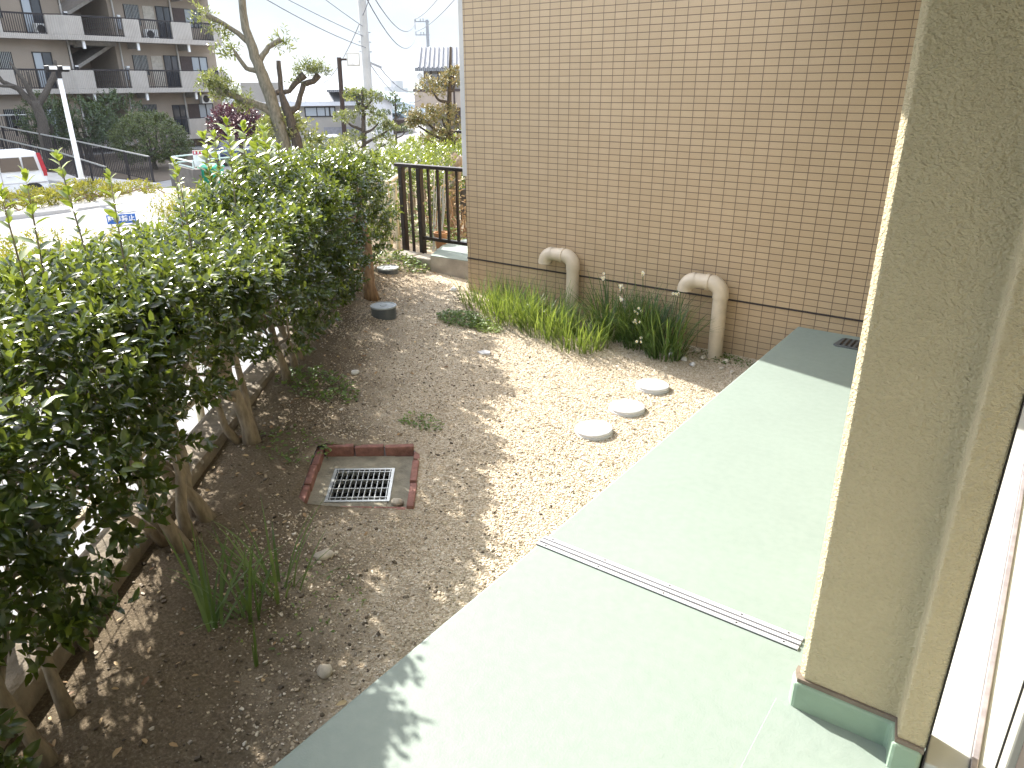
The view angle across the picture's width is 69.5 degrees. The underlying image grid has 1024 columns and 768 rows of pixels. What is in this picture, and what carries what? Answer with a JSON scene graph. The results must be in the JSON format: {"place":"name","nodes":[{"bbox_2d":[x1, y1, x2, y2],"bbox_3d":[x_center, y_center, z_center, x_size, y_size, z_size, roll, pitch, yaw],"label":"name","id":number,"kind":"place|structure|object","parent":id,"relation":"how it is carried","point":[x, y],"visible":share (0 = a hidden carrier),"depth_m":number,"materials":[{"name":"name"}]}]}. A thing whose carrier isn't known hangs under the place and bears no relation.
{"place":"outdoors","nodes":[
{"label":"outdoors","id":0,"kind":"place"},
{"bbox_2d":[47,172,156,189],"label":"ramp path","id":1,"kind":"structure","parent":0,"point":[51,176],"depth_m":31.51,"materials":[{"name":"concrete"}]},
{"bbox_2d":[0,126,154,181],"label":"ramp fence","id":2,"kind":"object","parent":1,"relation":"on","point":[125,157],"visible":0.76,"depth_m":32.33,"materials":[{"name":"metal"}]},
{"bbox_2d":[168,146,274,188],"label":"concrete block wall","id":3,"kind":"structure","parent":1,"relation":"on","point":[188,173],"depth_m":27.11,"materials":[{"name":"grey concrete"}]},
{"bbox_2d":[42,148,227,181],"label":"planted verge","id":4,"kind":"structure","parent":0,"point":[162,173],"depth_m":35.40,"materials":[{"name":"green plant"}]},
{"bbox_2d":[0,60,61,171],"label":"bare tree","id":5,"kind":"object","parent":4,"relation":"on","point":[34,102],"visible":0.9,"depth_m":33.59,"materials":[{"name":"brown plant"}]},
{"bbox_2d":[12,90,83,161],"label":"shaded shrub","id":6,"kind":"object","parent":4,"relation":"on","point":[53,107],"visible":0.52,"depth_m":36.28,"materials":[{"name":"green plant"}]},
{"bbox_2d":[45,92,121,161],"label":"shaded shrub","id":7,"kind":"object","parent":4,"relation":"on","point":[99,135],"visible":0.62,"depth_m":37.51,"materials":[{"name":"green plant"}]},
{"bbox_2d":[85,88,152,148],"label":"shaded shrub","id":8,"kind":"object","parent":4,"relation":"on","point":[113,97],"visible":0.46,"depth_m":39.66,"materials":[{"name":"green plant"}]},
{"bbox_2d":[106,109,195,169],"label":"round bush","id":9,"kind":"object","parent":4,"relation":"on","point":[153,120],"visible":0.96,"depth_m":33.83,"materials":[{"name":"green plant"}]},
{"bbox_2d":[0,123,461,621],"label":"street","id":10,"kind":"structure","parent":0,"point":[95,219],"depth_m":20.19,"materials":[{"name":"grey asphalt"}]},
{"bbox_2d":[0,148,48,196],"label":"white van","id":11,"kind":"object","parent":10,"relation":"on","point":[13,160],"visible":0.52,"depth_m":26.27,"materials":[{"name":"paint"}]},
{"bbox_2d":[0,138,107,186],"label":"ramp fence","id":12,"kind":"object","parent":10,"relation":"on","point":[90,168],"visible":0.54,"depth_m":30.47,"materials":[{"name":"metal"}]},
{"bbox_2d":[0,226,114,336],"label":"yellow hedge","id":13,"kind":"object","parent":10,"relation":"on","point":[3,254],"visible":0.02,"depth_m":9.42,"materials":[{"name":"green plant"}]},
{"bbox_2d":[0,189,173,220],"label":"kerbed island","id":14,"kind":"structure","parent":10,"relation":"on","point":[84,204],"depth_m":23.98,"materials":[{"name":"concrete"}]},
{"bbox_2d":[0,185,62,210],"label":"yellow shrub","id":15,"kind":"object","parent":14,"relation":"on","point":[49,197],"visible":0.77,"depth_m":23.33,"materials":[{"name":"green plant"}]},
{"bbox_2d":[44,65,90,196],"bbox_3d":[-14.915,-8.390,25.057,0.340,4.430,0.700,15,27,33],"label":"lamp post","id":16,"kind":"object","parent":14,"relation":"on","point":[52,68],"visible":0.84,"depth_m":24.80,"materials":[{"name":"white metal"}]},
{"bbox_2d":[45,178,125,202],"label":"yellow shrub","id":17,"kind":"object","parent":14,"relation":"on","point":[76,186],"visible":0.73,"depth_m":24.75,"materials":[{"name":"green plant"}]},
{"bbox_2d":[113,178,165,194],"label":"yellow shrub","id":18,"kind":"object","parent":14,"relation":"on","point":[137,187],"visible":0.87,"depth_m":26.19,"materials":[{"name":"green plant"}]},
{"bbox_2d":[0,0,233,155],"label":"flats","id":19,"kind":"structure","parent":10,"relation":"on","point":[99,46],"depth_m":43.92,"materials":[{"name":"paint"}]},
{"bbox_2d":[0,52,15,73],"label":"window","id":20,"kind":"structure","parent":19,"relation":"in","point":[5,57],"depth_m":39.53,"materials":[{"name":"grey glass"}]},
{"bbox_2d":[3,109,27,127],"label":"window","id":21,"kind":"structure","parent":19,"relation":"in","point":[6,111],"depth_m":40.32,"materials":[{"name":"grey glass"}]},
{"bbox_2d":[19,0,44,33],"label":"window","id":22,"kind":"structure","parent":19,"relation":"in","point":[32,6],"depth_m":40.00,"materials":[{"name":"grey glass"}]},
{"bbox_2d":[31,52,56,88],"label":"window","id":23,"kind":"structure","parent":19,"relation":"in","point":[40,59],"depth_m":40.96,"materials":[{"name":"grey glass"}]},
{"bbox_2d":[122,4,140,25],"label":"window","id":24,"kind":"structure","parent":19,"relation":"in","point":[130,11],"depth_m":44.05,"materials":[{"name":"grey glass"}]},
{"bbox_2d":[132,55,149,74],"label":"window","id":25,"kind":"structure","parent":19,"relation":"in","point":[140,62],"depth_m":45.11,"materials":[{"name":"grey glass"}]},
{"bbox_2d":[142,6,156,29],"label":"door","id":26,"kind":"structure","parent":19,"relation":"in","point":[148,12],"depth_m":44.91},
{"bbox_2d":[150,56,165,87],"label":"door","id":27,"kind":"structure","parent":19,"relation":"in","point":[156,61],"depth_m":46.04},
{"bbox_2d":[155,6,171,38],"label":"door","id":28,"kind":"structure","parent":19,"relation":"in","point":[162,13],"depth_m":45.66,"materials":[{"name":"grey glass"}]},
{"bbox_2d":[163,55,181,87],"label":"door","id":29,"kind":"structure","parent":19,"relation":"in","point":[170,62],"depth_m":46.73,"materials":[{"name":"grey glass"}]},
{"bbox_2d":[172,105,189,133],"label":"door","id":30,"kind":"structure","parent":19,"relation":"in","point":[179,111],"depth_m":47.85,"materials":[{"name":"grey glass"}]},
{"bbox_2d":[191,57,207,72],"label":"window","id":31,"kind":"structure","parent":19,"relation":"in","point":[198,63],"depth_m":48.10,"materials":[{"name":"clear glass"}]},
{"bbox_2d":[106,213,135,226],"bbox_3d":[-9.860,-3.924,18.744,0.660,0.762,0.078,-11,24,-24],"label":"parking sign","id":32,"kind":"object","parent":10,"relation":"on","point":[125,218],"visible":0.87,"depth_m":18.64,"materials":[{"name":"blue metal"}]},
{"bbox_2d":[0,277,335,748],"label":"concrete curb","id":33,"kind":"structure","parent":10,"relation":"on","point":[257,377],"depth_m":3.33,"materials":[{"name":"grey concrete"}]},
{"bbox_2d":[142,185,232,227],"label":"yellow hedge","id":34,"kind":"object","parent":10,"relation":"on","point":[169,208],"visible":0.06,"depth_m":13.26,"materials":[{"name":"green plant"}]},
{"bbox_2d":[205,100,264,162],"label":"purple bush","id":35,"kind":"object","parent":10,"relation":"on","point":[228,112],"visible":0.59,"depth_m":23.18,"materials":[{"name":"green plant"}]},
{"bbox_2d":[214,134,262,163],"bbox_3d":[-13.762,-11.957,37.447,1.710,1.480,3.861,-2,22,-4],"label":"parked car","id":36,"kind":"object","parent":10,"relation":"on","point":[221,144],"visible":0.06,"depth_m":36.03,"materials":[{"name":"white paint"}]},
{"bbox_2d":[186,0,299,152],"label":"pollarded tree","id":37,"kind":"object","parent":10,"relation":"on","point":[270,107],"visible":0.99,"depth_m":11.31,"materials":[{"name":"grey plant"}]},
{"bbox_2d":[245,106,327,158],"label":"street bush","id":38,"kind":"object","parent":10,"relation":"on","point":[314,135],"visible":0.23,"depth_m":12.13,"materials":[{"name":"green plant"}]},
{"bbox_2d":[240,82,366,148],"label":"beige house","id":39,"kind":"structure","parent":10,"relation":"on","point":[320,104],"depth_m":45.66,"materials":[{"name":"metal"}]},
{"bbox_2d":[304,106,335,116],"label":"window","id":40,"kind":"structure","parent":39,"relation":"in","point":[309,111],"depth_m":45.47,"materials":[{"name":"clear glass"}]},
{"bbox_2d":[275,54,333,152],"bbox_3d":[-3.256,-3.387,12.180,0.890,3.763,0.503,-12,25,-27],"label":"stump tree","id":41,"kind":"object","parent":10,"relation":"on","point":[288,113],"visible":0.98,"depth_m":11.62,"materials":[{"name":"brown plant"}]},
{"bbox_2d":[302,133,375,193],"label":"street bush","id":42,"kind":"object","parent":10,"relation":"on","point":[345,140],"visible":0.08,"depth_m":14.48,"materials":[{"name":"green plant"}]},
{"bbox_2d":[337,53,359,137],"bbox_3d":[-5.192,-8.229,24.128,0.788,4.731,0.189,-4,22,-9],"label":"flood lamp","id":43,"kind":"object","parent":10,"relation":"on","point":[352,59],"visible":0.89,"depth_m":23.35,"materials":[{"name":"metal"}]},
{"bbox_2d":[327,85,400,154],"bbox_3d":[-3.733,-5.697,18.871,1.895,3.599,0.711,-4,22,-9],"label":"topiary tree","id":44,"kind":"object","parent":10,"relation":"on","point":[363,137],"visible":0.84,"depth_m":18.47,"materials":[{"name":"green plant"}]},
{"bbox_2d":[327,89,407,134],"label":"white gable house","id":45,"kind":"structure","parent":10,"relation":"on","point":[386,104],"depth_m":44.93,"materials":[{"name":"grey tile"}]},
{"bbox_2d":[358,0,381,162],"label":"utility pole","id":46,"kind":"object","parent":10,"relation":"on","point":[367,63],"visible":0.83,"depth_m":25.14,"materials":[{"name":"concrete"}]},
{"bbox_2d":[371,91,418,160],"bbox_3d":[-3.562,-7.180,22.717,1.475,3.438,0.617,-3,22,-7],"label":"topiary tree","id":47,"kind":"object","parent":10,"relation":"on","point":[396,99],"visible":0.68,"depth_m":22.30,"materials":[{"name":"green plant"}]},
{"bbox_2d":[375,91,424,123],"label":"blue house","id":48,"kind":"structure","parent":10,"relation":"on","point":[408,97],"depth_m":56.57,"materials":[{"name":"tile"}]},
{"bbox_2d":[413,46,460,130],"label":"tiled roof house","id":49,"kind":"structure","parent":10,"relation":"on","point":[432,61],"depth_m":42.46,"materials":[{"name":"grey tile"}]},
{"bbox_2d":[222,85,421,107],"bbox_3d":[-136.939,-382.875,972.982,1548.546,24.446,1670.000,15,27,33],"label":"hills","id":50,"kind":"structure","parent":0,"point":[381,87],"depth_m":664.33,"materials":[{"name":"white"}]},
{"bbox_2d":[223,81,413,109],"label":"distant town","id":51,"kind":"object","parent":50,"relation":"on","point":[394,87],"visible":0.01,"depth_m":512.01},
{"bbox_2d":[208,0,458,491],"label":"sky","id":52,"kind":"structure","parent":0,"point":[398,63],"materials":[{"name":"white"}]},
{"bbox_2d":[4,198,757,767],"bbox_3d":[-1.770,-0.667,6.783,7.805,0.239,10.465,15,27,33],"label":"garden ground","id":53,"kind":"structure","parent":0,"point":[132,722],"depth_m":3.53,"materials":[{"name":"soil"}]},
{"bbox_2d":[0,396,95,767],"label":"hedge shrub","id":54,"kind":"object","parent":53,"relation":"on","point":[39,751],"visible":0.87,"depth_m":1.84,"materials":[{"name":"green plant"}]},
{"bbox_2d":[0,181,219,719],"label":"hedge shrub","id":55,"kind":"object","parent":53,"relation":"on","point":[39,312],"visible":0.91,"depth_m":2.27,"materials":[{"name":"green plant"}]},
{"bbox_2d":[0,147,278,592],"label":"hedge shrub","id":56,"kind":"object","parent":53,"relation":"on","point":[186,274],"visible":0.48,"depth_m":3.09,"materials":[{"name":"green plant"}]},
{"bbox_2d":[0,234,326,637],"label":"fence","id":57,"kind":"object","parent":53,"relation":"on","point":[83,510],"visible":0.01,"depth_m":3.63,"materials":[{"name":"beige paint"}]},
{"bbox_2d":[57,157,314,444],"bbox_3d":[-1.758,-0.356,4.030,1.243,1.647,1.290,0,22,1],"label":"hedge shrub","id":58,"kind":"object","parent":53,"relation":"on","point":[276,256],"visible":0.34,"depth_m":4.04,"materials":[{"name":"green plant"}]},
{"bbox_2d":[162,526,280,630],"bbox_3d":[-1.114,0.760,2.933,0.446,0.437,0.544,-16,27,-33],"label":"narcissus clump","id":59,"kind":"object","parent":53,"relation":"on","point":[246,602],"visible":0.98,"depth_m":3.00,"materials":[{"name":"green plant"}]},
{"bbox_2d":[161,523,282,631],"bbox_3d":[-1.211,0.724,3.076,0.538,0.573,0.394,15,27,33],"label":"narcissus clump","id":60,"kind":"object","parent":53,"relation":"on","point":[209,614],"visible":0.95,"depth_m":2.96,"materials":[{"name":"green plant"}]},
{"bbox_2d":[108,127,353,383],"bbox_3d":[-1.756,-0.827,4.988,1.264,1.736,1.450,0,22,0],"label":"hedge shrub","id":61,"kind":"object","parent":53,"relation":"on","point":[286,216],"visible":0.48,"depth_m":4.87,"materials":[{"name":"green plant"}]},
{"bbox_2d":[19,265,462,758],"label":"fallen leaves","id":62,"kind":"object","parent":53,"relation":"on","point":[174,744],"visible":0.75,"depth_m":3.14,"materials":[{"name":"brown plant"}]},
{"bbox_2d":[193,494,352,603],"bbox_3d":[-1.022,0.738,3.103,0.612,0.361,0.625,-11,25,-25],"label":"narcissus clump","id":63,"kind":"object","parent":53,"relation":"on","point":[274,580],"visible":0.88,"depth_m":3.17,"materials":[{"name":"green plant"}]},
{"bbox_2d":[188,116,374,335],"bbox_3d":[-1.766,-1.187,5.795,1.323,1.745,1.309,-1,22,-1],"label":"hedge shrub","id":64,"kind":"object","parent":53,"relation":"on","point":[267,170],"visible":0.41,"depth_m":5.61,"materials":[{"name":"green plant"}]},
{"bbox_2d":[256,424,333,462],"bbox_3d":[-1.280,0.351,4.290,0.474,0.092,0.397,15,27,33],"label":"weed patch","id":65,"kind":"object","parent":53,"relation":"on","point":[286,457],"visible":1,"depth_m":4.27,"materials":[{"name":"green plant"}]},
{"bbox_2d":[224,558,366,654],"bbox_3d":[-0.941,0.906,3.108,0.557,0.072,0.570,15,27,33],"label":"weed patch","id":66,"kind":"object","parent":53,"relation":"on","point":[296,614],"visible":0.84,"depth_m":3.09,"materials":[{"name":"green plant"}]},
{"bbox_2d":[238,139,379,300],"bbox_3d":[-1.781,-1.439,6.736,1.243,1.453,1.302,-1,22,-1],"label":"hedge shrub","id":67,"kind":"object","parent":53,"relation":"on","point":[350,164],"visible":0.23,"depth_m":6.43,"materials":[{"name":"green plant"}]},
{"bbox_2d":[274,364,359,403],"bbox_3d":[-1.339,-0.025,5.054,0.700,0.158,0.442,8,24,20],"label":"weed patch","id":68,"kind":"object","parent":53,"relation":"on","point":[299,371],"visible":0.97,"depth_m":5.02,"materials":[{"name":"green plant"}]},
{"bbox_2d":[316,664,331,678],"bbox_3d":[-0.698,1.076,2.758,0.061,0.052,0.056,15,27,33],"label":"stone","id":69,"kind":"object","parent":53,"relation":"on","point":[323,671],"visible":1,"depth_m":2.74,"materials":[{"name":"beige stone"}]},
{"bbox_2d":[288,139,404,272],"bbox_3d":[-1.775,-1.800,7.579,1.278,1.428,1.296,0,22,1],"label":"hedge shrub","id":70,"kind":"object","parent":53,"relation":"on","point":[387,214],"visible":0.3,"depth_m":7.36,"materials":[{"name":"green plant"}]},
{"bbox_2d":[299,444,419,509],"bbox_3d":[-0.830,0.659,4.159,0.626,0.384,0.699,-1,22,-2],"label":"grated drain","id":71,"kind":"object","parent":53,"relation":"in","point":[366,476],"visible":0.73,"depth_m":4.19,"materials":[{"name":"metal"}]},
{"bbox_2d":[370,302,396,319],"bbox_3d":[-1.135,-0.605,6.553,0.230,0.202,0.230,15,27,33],"label":"pipe cap","id":72,"kind":"object","parent":53,"relation":"on","point":[383,310],"visible":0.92,"depth_m":6.46,"materials":[{"name":"grey plastic"}]},
{"bbox_2d":[357,161,417,249],"bbox_3d":[-1.589,-2.303,9.715,0.499,0.985,2.307,0,22,0],"label":"gate fence","id":73,"kind":"object","parent":53,"relation":"on","point":[393,179],"visible":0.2,"depth_m":8.65,"materials":[{"name":"beige paint"}]},
{"bbox_2d":[377,265,398,274],"bbox_3d":[-1.314,-1.169,7.840,0.230,0.152,0.230,15,27,33],"label":"pipe cap","id":74,"kind":"object","parent":53,"relation":"on","point":[388,269],"visible":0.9,"depth_m":7.76,"materials":[{"name":"grey plastic"}]},
{"bbox_2d":[375,248,429,272],"bbox_3d":[-1.266,-1.372,8.120,0.868,0.205,0.462,15,27,33],"label":"weed patch","id":75,"kind":"object","parent":53,"relation":"on","point":[406,261],"visible":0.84,"depth_m":8.04,"materials":[{"name":"green plant"}]},
{"bbox_2d":[412,253,430,269],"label":"concrete block","id":76,"kind":"structure","parent":53,"relation":"on","point":[424,258],"depth_m":8.12,"materials":[{"name":"grey concrete"}]},
{"bbox_2d":[398,410,444,429],"bbox_3d":[-0.568,0.230,4.695,0.325,0.049,0.215,15,27,33],"label":"weed patch","id":77,"kind":"object","parent":53,"relation":"on","point":[414,423],"visible":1,"depth_m":4.68,"materials":[{"name":"green plant"}]},
{"bbox_2d":[394,163,466,253],"bbox_3d":[-0.488,-1.746,7.915,2.000,1.100,0.070,15,27,33],"label":"dark railing","id":78,"kind":"object","parent":53,"relation":"on","point":[419,168],"visible":0.49,"depth_m":8.18,"materials":[{"name":"brown metal"}]},
{"bbox_2d":[406,178,466,241],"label":"withered shrub","id":79,"kind":"object","parent":53,"relation":"on","point":[453,225],"visible":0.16,"depth_m":9.22,"materials":[{"name":"orange plant"}]},
{"bbox_2d":[433,170,445,250],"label":"bamboo canes","id":80,"kind":"object","parent":53,"relation":"on","point":[443,209],"visible":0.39,"depth_m":8.72,"materials":[{"name":"wood"}]},
{"bbox_2d":[431,151,461,221],"bbox_3d":[-0.916,-2.783,10.907,0.490,1.180,1.171,2,22,5],"label":"old tree stump","id":81,"kind":"object","parent":53,"relation":"on","point":[458,162],"visible":0.3,"depth_m":10.70,"materials":[{"name":"brown plant"}]},
{"bbox_2d":[430,239,467,279],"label":"neighbour terrace","id":82,"kind":"structure","parent":53,"relation":"on","point":[449,259],"depth_m":7.92,"materials":[{"name":"concrete"}]},
{"bbox_2d":[436,308,488,327],"bbox_3d":[-0.428,-0.595,6.547,0.559,0.106,0.408,15,27,33],"label":"weed patch","id":83,"kind":"object","parent":53,"relation":"on","point":[457,313],"visible":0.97,"depth_m":6.52,"materials":[{"name":"green plant"}]},
{"bbox_2d":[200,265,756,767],"bbox_3d":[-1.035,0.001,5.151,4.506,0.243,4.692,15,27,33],"label":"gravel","id":84,"kind":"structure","parent":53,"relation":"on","point":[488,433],"depth_m":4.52,"materials":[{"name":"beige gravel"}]},
{"bbox_2d":[445,269,514,313],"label":"grass tuft","id":85,"kind":"object","parent":53,"relation":"on","point":[475,304],"visible":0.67,"depth_m":6.97,"materials":[{"name":"green plant"}]},
{"bbox_2d":[470,320,502,333],"bbox_3d":[-0.222,-0.505,6.385,0.356,0.072,0.252,15,27,33],"label":"weed patch","id":86,"kind":"object","parent":53,"relation":"on","point":[489,327],"visible":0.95,"depth_m":6.35,"materials":[{"name":"green plant"}]},
{"bbox_2d":[461,270,563,326],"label":"grass tuft","id":87,"kind":"object","parent":53,"relation":"on","point":[499,311],"visible":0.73,"depth_m":6.56,"materials":[{"name":"green plant"}]},
{"bbox_2d":[495,277,604,339],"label":"grass tuft","id":88,"kind":"object","parent":53,"relation":"on","point":[535,325],"visible":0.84,"depth_m":6.33,"materials":[{"name":"green plant"}]},
{"bbox_2d":[538,247,579,320],"bbox_3d":[0.430,-0.857,6.687,0.419,0.768,0.165,15,27,33],"label":"vent pipe","id":89,"kind":"object","parent":53,"relation":"on","point":[567,257],"visible":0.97,"depth_m":6.51,"materials":[{"name":"beige plastic"}]},
{"bbox_2d":[522,298,619,353],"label":"grass tuft","id":90,"kind":"object","parent":53,"relation":"on","point":[583,341],"visible":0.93,"depth_m":6.00,"materials":[{"name":"green plant"}]},
{"bbox_2d":[575,420,612,440],"bbox_3d":[0.518,0.324,4.675,0.244,0.112,0.244,14,27,34],"label":"inspection cover","id":91,"kind":"object","parent":53,"relation":"on","point":[595,430],"visible":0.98,"depth_m":4.62,"materials":[{"name":"white plastic"}]},
{"bbox_2d":[560,270,673,342],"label":"narcissus plant","id":92,"kind":"object","parent":53,"relation":"on","point":[599,320],"visible":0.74,"depth_m":6.18,"materials":[{"name":"green plant"}]},
{"bbox_2d":[609,399,644,416],"bbox_3d":[0.775,0.196,4.987,0.244,0.112,0.244,14,26,33],"label":"inspection cover","id":93,"kind":"object","parent":53,"relation":"on","point":[627,408],"visible":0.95,"depth_m":4.93,"materials":[{"name":"white plastic"}]},
{"bbox_2d":[583,271,698,351],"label":"narcissus plant","id":94,"kind":"object","parent":53,"relation":"on","point":[626,342],"visible":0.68,"depth_m":6.02,"materials":[{"name":"green plant"}]},
{"bbox_2d":[635,378,669,394],"bbox_3d":[1.012,0.051,5.335,0.244,0.112,0.244,17,26,32],"label":"inspection cover","id":95,"kind":"object","parent":53,"relation":"on","point":[651,386],"visible":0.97,"depth_m":5.28,"materials":[{"name":"white plastic"}]},
{"bbox_2d":[609,283,722,362],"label":"narcissus plant","id":96,"kind":"object","parent":53,"relation":"on","point":[656,345],"visible":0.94,"depth_m":5.84,"materials":[{"name":"green plant"}]},
{"bbox_2d":[458,0,921,359],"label":"neighbour building","id":97,"kind":"structure","parent":53,"relation":"on","point":[744,150],"depth_m":5.70,"materials":[{"name":"beige tile"}]},
{"bbox_2d":[677,272,728,358],"bbox_3d":[1.526,-0.517,5.938,0.419,0.773,0.205,15,27,33],"label":"vent pipe","id":98,"kind":"object","parent":53,"relation":"on","point":[716,286],"visible":0.97,"depth_m":5.77,"materials":[{"name":"beige plastic"}]},
{"bbox_2d":[348,170,462,228],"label":"neighbour soil","id":99,"kind":"structure","parent":0,"point":[432,174],"depth_m":14.26,"materials":[{"name":"brown soil"}]},
{"bbox_2d":[356,134,464,235],"bbox_3d":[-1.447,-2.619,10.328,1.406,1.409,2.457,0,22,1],"label":"neighbour hedge","id":100,"kind":"object","parent":99,"relation":"on","point":[436,159],"visible":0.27,"depth_m":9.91,"materials":[{"name":"green plant"}]},
{"bbox_2d":[403,47,461,153],"bbox_3d":[-1.220,-4.573,13.143,1.432,2.605,0.854,-4,22,-10],"label":"topiary tree","id":101,"kind":"object","parent":99,"relation":"on","point":[416,117],"visible":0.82,"depth_m":12.97,"materials":[{"name":"green plant"}]},
{"bbox_2d":[272,327,925,767],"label":"terrace","id":102,"kind":"structure","parent":0,"point":[538,657],"depth_m":2.53,"materials":[{"name":"green paint"}]},
{"bbox_2d":[536,535,803,650],"bbox_3d":[0.533,0.742,2.708,1.030,0.008,0.072,15,27,33],"label":"joint cover strip","id":103,"kind":"object","parent":102,"relation":"on","point":[776,634],"visible":1,"depth_m":2.66,"materials":[{"name":"metal"}]},
{"bbox_2d":[740,698,921,767],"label":"terrace step","id":104,"kind":"object","parent":102,"relation":"on","point":[788,735],"visible":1,"depth_m":2.05,"materials":[{"name":"green paint"}]},
{"bbox_2d":[833,338,859,349],"bbox_3d":[2.492,-0.254,5.116,0.470,0.016,0.200,15,27,33],"label":"drain plate","id":105,"kind":"object","parent":102,"relation":"on","point":[848,343],"visible":0.38,"depth_m":5.17,"materials":[{"name":"grey plastic"}]},
{"bbox_2d":[789,0,1023,767],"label":"apartment block","id":106,"kind":"structure","parent":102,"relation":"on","point":[914,646],"depth_m":1.74,"materials":[{"name":"paint"}]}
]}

